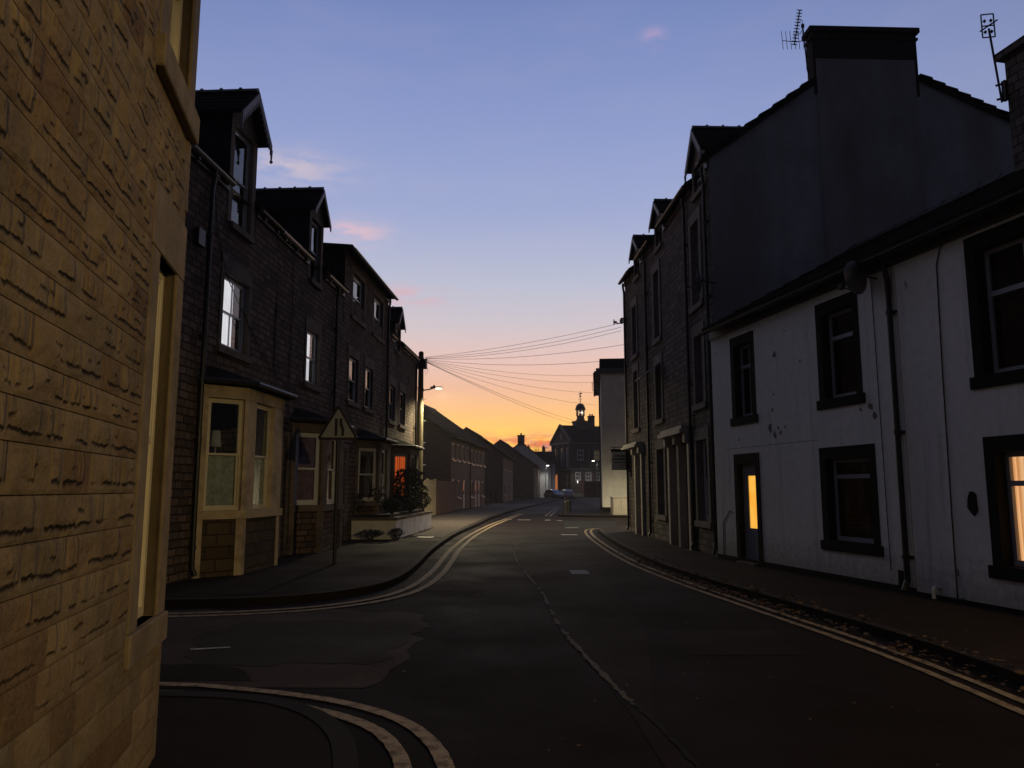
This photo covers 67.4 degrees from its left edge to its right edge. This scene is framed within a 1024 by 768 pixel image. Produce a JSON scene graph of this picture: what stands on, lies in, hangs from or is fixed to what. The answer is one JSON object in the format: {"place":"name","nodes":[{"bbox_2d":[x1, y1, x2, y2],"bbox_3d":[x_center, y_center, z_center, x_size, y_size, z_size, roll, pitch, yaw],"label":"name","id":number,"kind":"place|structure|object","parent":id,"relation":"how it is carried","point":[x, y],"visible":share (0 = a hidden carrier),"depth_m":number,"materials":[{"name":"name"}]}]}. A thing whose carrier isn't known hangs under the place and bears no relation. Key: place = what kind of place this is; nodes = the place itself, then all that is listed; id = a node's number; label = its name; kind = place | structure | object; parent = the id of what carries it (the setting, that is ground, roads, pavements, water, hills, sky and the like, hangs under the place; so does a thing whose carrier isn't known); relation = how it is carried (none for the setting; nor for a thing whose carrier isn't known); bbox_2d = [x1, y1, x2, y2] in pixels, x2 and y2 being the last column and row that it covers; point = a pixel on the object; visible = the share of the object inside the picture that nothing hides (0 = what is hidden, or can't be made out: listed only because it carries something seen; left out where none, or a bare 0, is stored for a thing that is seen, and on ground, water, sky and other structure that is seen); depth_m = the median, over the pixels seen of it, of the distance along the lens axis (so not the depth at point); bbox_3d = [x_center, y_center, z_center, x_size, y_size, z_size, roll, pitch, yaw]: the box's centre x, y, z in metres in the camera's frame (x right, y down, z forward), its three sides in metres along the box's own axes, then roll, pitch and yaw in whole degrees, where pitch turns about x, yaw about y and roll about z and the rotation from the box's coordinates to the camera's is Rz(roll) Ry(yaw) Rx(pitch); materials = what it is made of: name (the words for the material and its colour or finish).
{"place":"outdoors","nodes":[
{"label":"outdoors","id":0,"kind":"place"},
{"bbox_2d":[148,695,332,767],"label":"pavement","id":1,"kind":"structure","parent":0,"point":[203,732],"depth_m":4.70,"materials":[{"name":"asphalt"}]},
{"bbox_2d":[0,0,200,767],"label":"corner house","id":2,"kind":"structure","parent":1,"relation":"on","point":[99,125],"depth_m":3.04,"materials":[{"name":"stone"}]},
{"bbox_2d":[137,269,164,618],"bbox_3d":[-2.034,0.290,4.189,0.058,1.950,0.430,2,-8,-12],"label":"window","id":3,"kind":"structure","parent":2,"relation":"in","point":[161,275],"depth_m":4.35,"materials":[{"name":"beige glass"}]},
{"bbox_2d":[169,0,182,63],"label":"window","id":4,"kind":"structure","parent":2,"relation":"in","point":[177,5],"depth_m":4.72,"materials":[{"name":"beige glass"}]},
{"bbox_2d":[164,498,560,607],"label":"pavement","id":5,"kind":"structure","parent":0,"point":[402,564],"depth_m":13.13,"materials":[{"name":"concrete"}]},
{"bbox_2d":[166,87,300,584],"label":"terraced house","id":6,"kind":"structure","parent":5,"relation":"on","point":[242,485],"depth_m":14.12,"materials":[{"name":"stone"}]},
{"bbox_2d":[203,398,242,510],"bbox_3d":[-5.151,1.248,13.640,0.654,1.970,0.100,7,-10,-41],"label":"window","id":7,"kind":"structure","parent":6,"relation":"in","point":[220,468],"depth_m":13.62,"materials":[{"name":"grey glass"}]},
{"bbox_2d":[221,274,245,352],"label":"window","id":8,"kind":"structure","parent":6,"relation":"in","point":[228,292],"depth_m":14.87,"materials":[{"name":"white glass"}]},
{"bbox_2d":[233,128,249,230],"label":"window","id":9,"kind":"structure","parent":6,"relation":"in","point":[245,193],"depth_m":15.59,"materials":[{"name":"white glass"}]},
{"bbox_2d":[191,364,297,578],"bbox_3d":[-4.977,1.662,14.669,1.004,3.680,3.456,0,-8,3],"label":"bay window","id":10,"kind":"structure","parent":6,"relation":"in","point":[241,541],"depth_m":13.84,"materials":[{"name":"stone"}]},
{"bbox_2d":[253,404,270,508],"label":"window","id":11,"kind":"structure","parent":6,"relation":"in","point":[259,502],"depth_m":14.89,"materials":[{"name":"grey glass"}]},
{"bbox_2d":[261,412,264,455],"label":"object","id":12,"kind":"structure","parent":6,"relation":"in","point":[262,437],"depth_m":16.08,"materials":[{"name":"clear glass"}]},
{"bbox_2d":[209,186,354,556],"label":"terraced house","id":13,"kind":"structure","parent":5,"relation":"on","point":[301,215],"depth_m":18.73,"materials":[{"name":"stone"}]},
{"bbox_2d":[294,432,319,504],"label":"window","id":14,"kind":"structure","parent":13,"relation":"in","point":[307,444],"depth_m":18.27,"materials":[{"name":"white glass"}]},
{"bbox_2d":[306,330,316,384],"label":"window","id":15,"kind":"structure","parent":13,"relation":"in","point":[309,333],"depth_m":19.73,"materials":[{"name":"white glass"}]},
{"bbox_2d":[311,221,317,280],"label":"window","id":16,"kind":"structure","parent":13,"relation":"in","point":[315,254],"depth_m":20.19,"materials":[{"name":"grey glass"}]},
{"bbox_2d":[288,407,354,554],"bbox_3d":[-4.716,2.416,19.226,0.998,3.420,3.309,0,-8,3],"label":"bay window","id":17,"kind":"structure","parent":13,"relation":"in","point":[310,531],"depth_m":18.18,"materials":[{"name":"stone"}]},
{"bbox_2d":[327,440,335,503],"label":"window","id":18,"kind":"structure","parent":13,"relation":"in","point":[331,453],"depth_m":19.50,"materials":[{"name":"white glass"}]},
{"bbox_2d":[165,541,421,596],"bbox_3d":[-3.603,3.755,16.430,2.802,0.001,11.525,0,-8,0],"label":"pavement patch","id":19,"kind":"object","parent":5,"relation":"on","point":[364,561],"visible":0.97,"depth_m":13.56,"materials":[{"name":"grey concrete"}]},
{"bbox_2d":[318,406,356,563],"bbox_3d":[-3.562,2.037,15.601,0.792,3.189,0.105,1,-8,-4],"label":"road sign","id":20,"kind":"object","parent":19,"relation":"on","point":[337,427],"visible":1,"depth_m":15.69,"materials":[{"name":"black metal"}]},
{"bbox_2d":[323,242,398,541],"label":"terraced house","id":21,"kind":"structure","parent":5,"relation":"on","point":[362,387],"depth_m":24.13,"materials":[{"name":"stone"}]},
{"bbox_2d":[348,357,355,401],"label":"window","id":22,"kind":"structure","parent":21,"relation":"in","point":[352,360],"depth_m":23.87,"materials":[{"name":"grey glass"}]},
{"bbox_2d":[353,276,361,306],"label":"window","id":23,"kind":"structure","parent":21,"relation":"in","point":[356,280],"depth_m":24.70,"materials":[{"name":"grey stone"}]},
{"bbox_2d":[357,448,375,500],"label":"window","id":24,"kind":"structure","parent":21,"relation":"in","point":[367,456],"depth_m":24.06,"materials":[{"name":"beige glass"}]},
{"bbox_2d":[365,368,370,408],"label":"window","id":25,"kind":"structure","parent":21,"relation":"in","point":[367,369],"depth_m":25.81,"materials":[{"name":"grey glass"}]},
{"bbox_2d":[354,428,398,514],"bbox_3d":[-4.396,3.224,24.956,1.003,3.370,3.256,0,-8,3],"label":"bay window","id":26,"kind":"structure","parent":21,"relation":"in","point":[365,439],"depth_m":24.17,"materials":[{"name":"stone"}]},
{"bbox_2d":[374,298,379,324],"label":"window","id":27,"kind":"structure","parent":21,"relation":"in","point":[376,301],"depth_m":27.44,"materials":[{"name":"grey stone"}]},
{"bbox_2d":[381,450,384,500],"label":"window","id":28,"kind":"structure","parent":21,"relation":"in","point":[383,451],"depth_m":25.25,"materials":[{"name":"beige glass"}]},
{"bbox_2d":[355,529,385,539],"bbox_3d":[-4.207,4.466,22.759,0.916,0.347,0.472,0,-8,0],"label":"shrub","id":29,"kind":"object","parent":5,"relation":"on","point":[374,531],"visible":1,"depth_m":22.73,"materials":[{"name":"green plant"}]},
{"bbox_2d":[351,509,431,538],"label":"garden wall","id":30,"kind":"structure","parent":5,"relation":"on","point":[414,521],"depth_m":23.41,"materials":[{"name":"white paint"}]},
{"bbox_2d":[354,494,365,512],"bbox_3d":[-4.761,3.692,23.612,0.437,0.691,0.478,-4,-9,30],"label":"shrub","id":31,"kind":"object","parent":30,"relation":"on","point":[358,502],"visible":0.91,"depth_m":23.52,"materials":[{"name":"green plant"}]},
{"bbox_2d":[367,485,386,508],"bbox_3d":[-4.338,3.613,24.234,0.746,1.015,0.703,0,-8,0],"label":"shrub","id":32,"kind":"object","parent":30,"relation":"on","point":[380,493],"visible":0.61,"depth_m":24.09,"materials":[{"name":"green plant"}]},
{"bbox_2d":[381,497,402,513],"bbox_3d":[-3.744,3.811,23.984,0.700,0.565,0.816,0,-8,0],"label":"shrub","id":33,"kind":"object","parent":30,"relation":"on","point":[388,503],"visible":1,"depth_m":23.88,"materials":[{"name":"green plant"}]},
{"bbox_2d":[392,465,428,501],"bbox_3d":[-3.855,3.878,28.750,1.502,1.714,1.383,0,-8,0],"label":"shrub","id":34,"kind":"object","parent":30,"relation":"on","point":[400,490],"visible":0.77,"depth_m":28.50,"materials":[{"name":"green plant"}]},
{"bbox_2d":[401,498,421,512],"bbox_3d":[-3.447,4.118,26.084,0.744,0.534,1.334,0,-8,0],"label":"shrub","id":35,"kind":"object","parent":30,"relation":"on","point":[409,504],"visible":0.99,"depth_m":25.87,"materials":[{"name":"green plant"}]},
{"bbox_2d":[419,492,431,510],"bbox_3d":[-3.405,4.497,29.545,0.629,0.746,0.698,0,-8,0],"label":"shrub","id":36,"kind":"object","parent":30,"relation":"on","point":[426,499],"visible":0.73,"depth_m":29.45,"materials":[{"name":"green plant"}]},
{"bbox_2d":[390,528,404,539],"bbox_3d":[-3.404,4.454,22.813,0.477,0.374,0.380,0,-8,0],"label":"shrub","id":37,"kind":"object","parent":5,"relation":"on","point":[398,534],"visible":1,"depth_m":22.77,"materials":[{"name":"green plant"}]},
{"bbox_2d":[388,306,424,509],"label":"terraced house","id":38,"kind":"structure","parent":5,"relation":"on","point":[404,359],"depth_m":30.27,"materials":[{"name":"stone"}]},
{"bbox_2d":[389,386,392,420],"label":"window","id":39,"kind":"structure","parent":38,"relation":"in","point":[391,387],"depth_m":29.44,"materials":[{"name":"black glass"}]},
{"bbox_2d":[393,454,407,497],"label":"window","id":40,"kind":"structure","parent":38,"relation":"in","point":[400,460],"depth_m":29.27,"materials":[{"name":"orange glass"}]},
{"bbox_2d":[400,392,402,424],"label":"window","id":41,"kind":"structure","parent":38,"relation":"in","point":[401,423],"depth_m":31.39,"materials":[{"name":"black glass"}]},
{"bbox_2d":[391,438,424,509],"bbox_3d":[-4.100,3.915,30.197,1.003,3.420,3.406,0,-8,3],"label":"bay window","id":42,"kind":"structure","parent":38,"relation":"in","point":[403,447],"depth_m":29.35,"materials":[{"name":"stone"}]},
{"bbox_2d":[416,351,441,508],"bbox_3d":[-3.848,2.360,34.995,1.295,7.840,0.466,0,-8,0],"label":"telegraph pole","id":43,"kind":"object","parent":5,"relation":"on","point":[422,364],"visible":0.7,"depth_m":35.08,"materials":[{"name":"brown wood"}]},
{"bbox_2d":[430,361,592,382],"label":"overhead cable","id":44,"kind":"object","parent":43,"relation":"attached to","point":[528,379],"visible":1,"depth_m":42.96,"materials":[{"name":"rubber"}]},
{"bbox_2d":[427,362,597,425],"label":"overhead cable","id":45,"kind":"object","parent":43,"relation":"attached to","point":[501,394],"visible":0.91,"depth_m":47.17,"materials":[{"name":"black metal"}]},
{"bbox_2d":[425,327,619,357],"bbox_3d":[0.040,-1.564,32.056,10.498,0.234,0.014,-6,-10,39],"label":"overhead cable","id":46,"kind":"object","parent":43,"relation":"attached to","point":[523,347],"visible":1,"depth_m":31.68,"materials":[{"name":"rubber"}]},
{"bbox_2d":[430,324,615,356],"bbox_3d":[0.040,-1.704,31.975,10.626,0.218,0.014,-7,-10,40],"label":"overhead cable","id":47,"kind":"object","parent":43,"relation":"attached to","point":[524,343],"visible":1,"depth_m":31.49,"materials":[{"name":"rubber"}]},
{"bbox_2d":[427,359,621,364],"bbox_3d":[0.109,-1.033,31.732,11.062,1.254,0.014,-7,-10,42],"label":"overhead cable","id":48,"kind":"object","parent":43,"relation":"attached to","point":[542,364],"visible":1,"depth_m":30.54,"materials":[{"name":"rubber"}]},
{"bbox_2d":[451,331,618,357],"bbox_3d":[0.050,-1.488,32.197,10.450,0.306,0.014,-6,-10,39],"label":"overhead cable","id":49,"kind":"object","parent":43,"relation":"attached to","point":[535,348],"visible":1,"depth_m":31.42,"materials":[{"name":"rubber"}]},
{"bbox_2d":[422,478,435,515],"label":"timber fence","id":50,"kind":"object","parent":5,"relation":"on","point":[431,487],"visible":0.45,"depth_m":43.64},
{"bbox_2d":[436,479,454,514],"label":"boarded gate","id":51,"kind":"structure","parent":5,"relation":"on","point":[445,495],"depth_m":48.45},
{"bbox_2d":[416,409,475,509],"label":"modern house","id":52,"kind":"structure","parent":5,"relation":"on","point":[447,454],"depth_m":55.53,"materials":[{"name":"brick"}]},
{"bbox_2d":[417,389,490,507],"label":"modern house","id":53,"kind":"structure","parent":5,"relation":"on","point":[478,474],"depth_m":65.43,"materials":[{"name":"brick"}]},
{"bbox_2d":[420,504,533,537],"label":"pavement slabs","id":54,"kind":"structure","parent":5,"relation":"on","point":[443,525],"depth_m":40.62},
{"bbox_2d":[463,427,516,501],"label":"modern house","id":55,"kind":"structure","parent":5,"relation":"on","point":[499,471],"depth_m":87.76,"materials":[{"name":"brick"}]},
{"bbox_2d":[494,439,541,498],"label":"modern house","id":56,"kind":"structure","parent":5,"relation":"on","point":[526,474],"depth_m":120.54,"materials":[{"name":"brick"}]},
{"bbox_2d":[514,492,531,498],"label":"wall","id":57,"kind":"structure","parent":0,"point":[522,495],"depth_m":116.28,"materials":[{"name":"brick"}]},
{"bbox_2d":[513,433,552,497],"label":"white house","id":58,"kind":"structure","parent":0,"point":[521,447],"depth_m":138.75,"materials":[{"name":"paint"}]},
{"bbox_2d":[528,445,555,488],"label":"dark roofed house","id":59,"kind":"structure","parent":0,"point":[549,457],"depth_m":152.82,"materials":[{"name":"black stone"}]},
{"bbox_2d":[549,393,599,496],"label":"town hall","id":60,"kind":"structure","parent":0,"point":[574,446],"depth_m":151.48,"materials":[{"name":"stone"}]},
{"bbox_2d":[594,450,599,460],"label":"window","id":61,"kind":"structure","parent":60,"relation":"in","point":[596,452],"depth_m":151.63,"materials":[{"name":"grey glass"}]},
{"bbox_2d":[159,497,1023,767],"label":"road","id":62,"kind":"structure","parent":0,"point":[464,695],"depth_m":6.15,"materials":[{"name":"asphalt"}]},
{"bbox_2d":[159,690,358,767],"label":"kerb","id":63,"kind":"structure","parent":62,"relation":"on","point":[343,744],"depth_m":5.02,"materials":[{"name":"stone"}]},
{"bbox_2d":[159,609,428,687],"bbox_3d":[-8.502,2.743,8.281,15.135,0.001,4.150,0,-8,0],"label":"road patch","id":64,"kind":"object","parent":62,"relation":"on","point":[177,643],"visible":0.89,"depth_m":7.43,"materials":[{"name":"asphalt"}]},
{"bbox_2d":[160,664,251,680],"bbox_3d":[-3.014,2.528,6.743,1.683,0.001,0.747,0,-8,0],"label":"road patch","id":65,"kind":"object","parent":64,"relation":"on","point":[187,672],"visible":0.48,"depth_m":6.69,"materials":[{"name":"asphalt"}]},
{"bbox_2d":[183,619,429,666],"bbox_3d":[-2.193,2.730,8.217,2.530,0.001,2.569,0,-8,0],"label":"road patch","id":66,"kind":"object","parent":64,"relation":"on","point":[261,643],"visible":1,"depth_m":8.04,"materials":[{"name":"asphalt"}]},
{"bbox_2d":[159,682,454,767],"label":"yellow line","id":67,"kind":"object","parent":62,"relation":"on","point":[430,741],"visible":0.76,"depth_m":5.23,"materials":[{"name":"paint"}]},
{"bbox_2d":[168,513,523,616],"bbox_3d":[-0.884,5.616,29.362,5.979,0.001,42.052,-2,-8,12],"label":"yellow line","id":68,"kind":"object","parent":62,"relation":"on","point":[446,568],"visible":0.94,"depth_m":11.89,"materials":[{"name":"paint"}]},
{"bbox_2d":[165,498,562,606],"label":"kerb","id":69,"kind":"structure","parent":62,"relation":"on","point":[416,561],"depth_m":11.67,"materials":[{"name":"concrete"}]},
{"bbox_2d":[483,527,553,535],"bbox_3d":[0.158,5.615,29.296,2.734,0.001,6.482,0,-8,0],"label":"road patch","id":70,"kind":"object","parent":62,"relation":"on","point":[515,531],"visible":0.92,"depth_m":29.08,"materials":[{"name":"asphalt"}]},
{"bbox_2d":[544,489,563,497],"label":"parked car","id":71,"kind":"object","parent":62,"relation":"on","point":[554,493],"visible":0.91,"depth_m":125.36,"materials":[{"name":"blue paint"}]},
{"bbox_2d":[561,489,573,498],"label":"parked car","id":72,"kind":"object","parent":62,"relation":"on","point":[567,492],"visible":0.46,"depth_m":127.36,"materials":[{"name":"blue metal"}]},
{"bbox_2d":[514,541,634,703],"bbox_3d":[0.415,3.605,14.649,0.549,0.001,18.054,0,-8,-2],"label":"road joint","id":73,"kind":"object","parent":62,"relation":"on","point":[603,674],"visible":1,"depth_m":7.35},
{"bbox_2d":[576,498,599,505],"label":"road patch","id":74,"kind":"object","parent":62,"relation":"on","point":[594,501],"visible":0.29,"depth_m":107.21,"materials":[{"name":"asphalt"}]},
{"bbox_2d":[563,521,615,527],"bbox_3d":[3.531,6.413,35.137,2.623,0.001,6.994,-1,-8,6],"label":"road patch","id":75,"kind":"object","parent":62,"relation":"on","point":[583,524],"visible":0.86,"depth_m":34.81,"materials":[{"name":"asphalt"}]},
{"bbox_2d":[584,481,599,497],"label":"boundary wall","id":76,"kind":"structure","parent":62,"relation":"on","point":[590,489],"depth_m":144.64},
{"bbox_2d":[558,505,626,517],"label":"kerb","id":77,"kind":"structure","parent":62,"relation":"on","point":[559,514],"depth_m":43.82,"materials":[{"name":"concrete"}]},
{"bbox_2d":[517,543,695,767],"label":"road patch","id":78,"kind":"object","parent":62,"relation":"on","point":[604,627],"visible":1,"depth_m":9.06,"materials":[{"name":"asphalt"}]},
{"bbox_2d":[569,570,589,574],"bbox_3d":[1.300,3.620,14.771,0.340,0.014,0.750,0,-8,0],"label":"manhole cover","id":79,"kind":"object","parent":78,"relation":"on","point":[579,572],"visible":1,"depth_m":14.72,"materials":[{"name":"metal"}]},
{"bbox_2d":[514,541,700,767],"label":"road joint","id":80,"kind":"object","parent":62,"relation":"on","point":[678,744],"visible":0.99,"depth_m":5.21,"materials":[{"name":"asphalt"}]},
{"bbox_2d":[378,537,1023,765],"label":"fallen leaves","id":81,"kind":"object","parent":62,"relation":"on","point":[905,650],"visible":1,"depth_m":9.64,"materials":[{"name":"brown plant"}]},
{"bbox_2d":[584,528,1023,714],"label":"yellow line","id":82,"kind":"object","parent":62,"relation":"on","point":[991,698],"visible":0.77,"depth_m":7.76,"materials":[{"name":"paint"}]},
{"bbox_2d":[599,526,1023,685],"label":"kerb","id":83,"kind":"structure","parent":62,"relation":"on","point":[994,663],"depth_m":8.91,"materials":[{"name":"concrete"}]},
{"bbox_2d":[558,505,626,517],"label":"pavement","id":84,"kind":"structure","parent":0,"point":[580,510],"depth_m":49.39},
{"bbox_2d":[610,497,626,514],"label":"utility cabinet","id":85,"kind":"object","parent":84,"relation":"on","point":[618,505],"visible":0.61,"depth_m":44.37,"materials":[{"name":"metal"}]},
{"bbox_2d":[592,358,626,512],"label":"white building","id":86,"kind":"structure","parent":0,"point":[608,386],"depth_m":49.68,"materials":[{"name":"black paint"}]},
{"bbox_2d":[196,0,1023,450],"label":"sky","id":87,"kind":"structure","parent":0,"point":[497,164],"materials":[{"name":"blue"}]},
{"bbox_2d":[599,526,1023,686],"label":"pavement","id":88,"kind":"structure","parent":0,"point":[994,634],"depth_m":9.89,"materials":[{"name":"concrete"}]},
{"bbox_2d":[613,234,651,537],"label":"terraced house","id":89,"kind":"structure","parent":88,"relation":"on","point":[635,447],"depth_m":26.34,"materials":[{"name":"stone"}]},
{"bbox_2d":[425,343,630,358],"bbox_3d":[0.124,-1.312,31.417,11.424,0.826,0.014,-7,-11,43],"label":"overhead cable","id":90,"kind":"object","parent":89,"relation":"attached to","point":[538,355],"visible":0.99,"depth_m":30.16,"materials":[{"name":"rubber"}]},
{"bbox_2d":[611,447,625,469],"bbox_3d":[3.960,2.745,27.816,0.767,0.933,0.066,0,-8,-2],"label":"projecting sign","id":91,"kind":"object","parent":89,"relation":"attached to","point":[618,459],"visible":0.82,"depth_m":27.79,"materials":[{"name":"black paint"}]},
{"bbox_2d":[635,198,687,546],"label":"terraced house","id":92,"kind":"structure","parent":88,"relation":"on","point":[666,511],"depth_m":22.45,"materials":[{"name":"stone"}]},
{"bbox_2d":[662,450,664,514],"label":"window","id":93,"kind":"structure","parent":92,"relation":"in","point":[662,450],"depth_m":22.97,"materials":[{"name":"black glass"}]},
{"bbox_2d":[664,9,1013,556],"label":"terraced house","id":94,"kind":"structure","parent":88,"relation":"on","point":[862,133],"depth_m":18.13,"materials":[{"name":"paint"}]},
{"bbox_2d":[685,270,716,291],"bbox_3d":[4.270,-2.341,17.430,0.468,0.520,0.598,4,-9,-28],"label":"satellite dish","id":95,"kind":"object","parent":94,"relation":"attached to","point":[699,281],"visible":1,"depth_m":17.34,"materials":[{"name":"metal"}]},
{"bbox_2d":[701,338,703,400],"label":"window","id":96,"kind":"structure","parent":94,"relation":"in","point":[701,338],"depth_m":18.94,"materials":[{"name":"black glass"}]},
{"bbox_2d":[703,440,708,520],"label":"window","id":97,"kind":"structure","parent":94,"relation":"in","point":[704,442],"depth_m":18.64,"materials":[{"name":"black glass"}]},
{"bbox_2d":[698,168,1019,594],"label":"white cottage","id":98,"kind":"structure","parent":88,"relation":"on","point":[811,464],"depth_m":13.70,"materials":[{"name":"paint"}]},
{"bbox_2d":[740,344,751,415],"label":"window","id":99,"kind":"structure","parent":98,"relation":"in","point":[745,350],"depth_m":16.22,"materials":[{"name":"black glass"}]},
{"bbox_2d":[745,466,758,560],"bbox_3d":[4.923,2.644,15.595,0.042,1.944,0.608,2,-8,-12],"label":"door","id":100,"kind":"structure","parent":98,"relation":"in","point":[750,483],"depth_m":15.70,"materials":[{"name":"black"}]},
{"bbox_2d":[828,307,855,397],"bbox_3d":[5.619,-0.516,12.883,0.060,1.482,0.834,2,-8,-12],"label":"window","id":101,"kind":"structure","parent":98,"relation":"in","point":[831,324],"depth_m":13.19,"materials":[{"name":"black wood"}]},
{"bbox_2d":[833,458,873,543],"bbox_3d":[5.629,1.890,12.505,0.060,1.352,1.134,2,-8,-12],"label":"window","id":102,"kind":"structure","parent":98,"relation":"in","point":[835,462],"depth_m":12.91,"materials":[{"name":"black wood"}]},
{"bbox_2d":[838,261,877,294],"bbox_3d":[5.362,-1.659,11.940,0.549,0.540,0.450,-3,-8,21],"label":"satellite dish","id":103,"kind":"object","parent":98,"relation":"attached to","point":[855,276],"visible":0.98,"depth_m":11.88,"materials":[{"name":"metal"}]},
{"bbox_2d":[875,13,1023,615],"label":"white cottage","id":104,"kind":"structure","parent":88,"relation":"on","point":[959,275],"depth_m":10.18,"materials":[{"name":"paint"}]},
{"bbox_2d":[984,237,1023,372],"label":"window","id":105,"kind":"structure","parent":104,"relation":"in","point":[1004,264],"depth_m":9.81,"materials":[{"name":"black glass"}]},
{"bbox_2d":[1004,451,1023,566],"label":"window","id":106,"kind":"structure","parent":104,"relation":"in","point":[1014,461],"depth_m":9.55,"materials":[{"name":"orange glass"}]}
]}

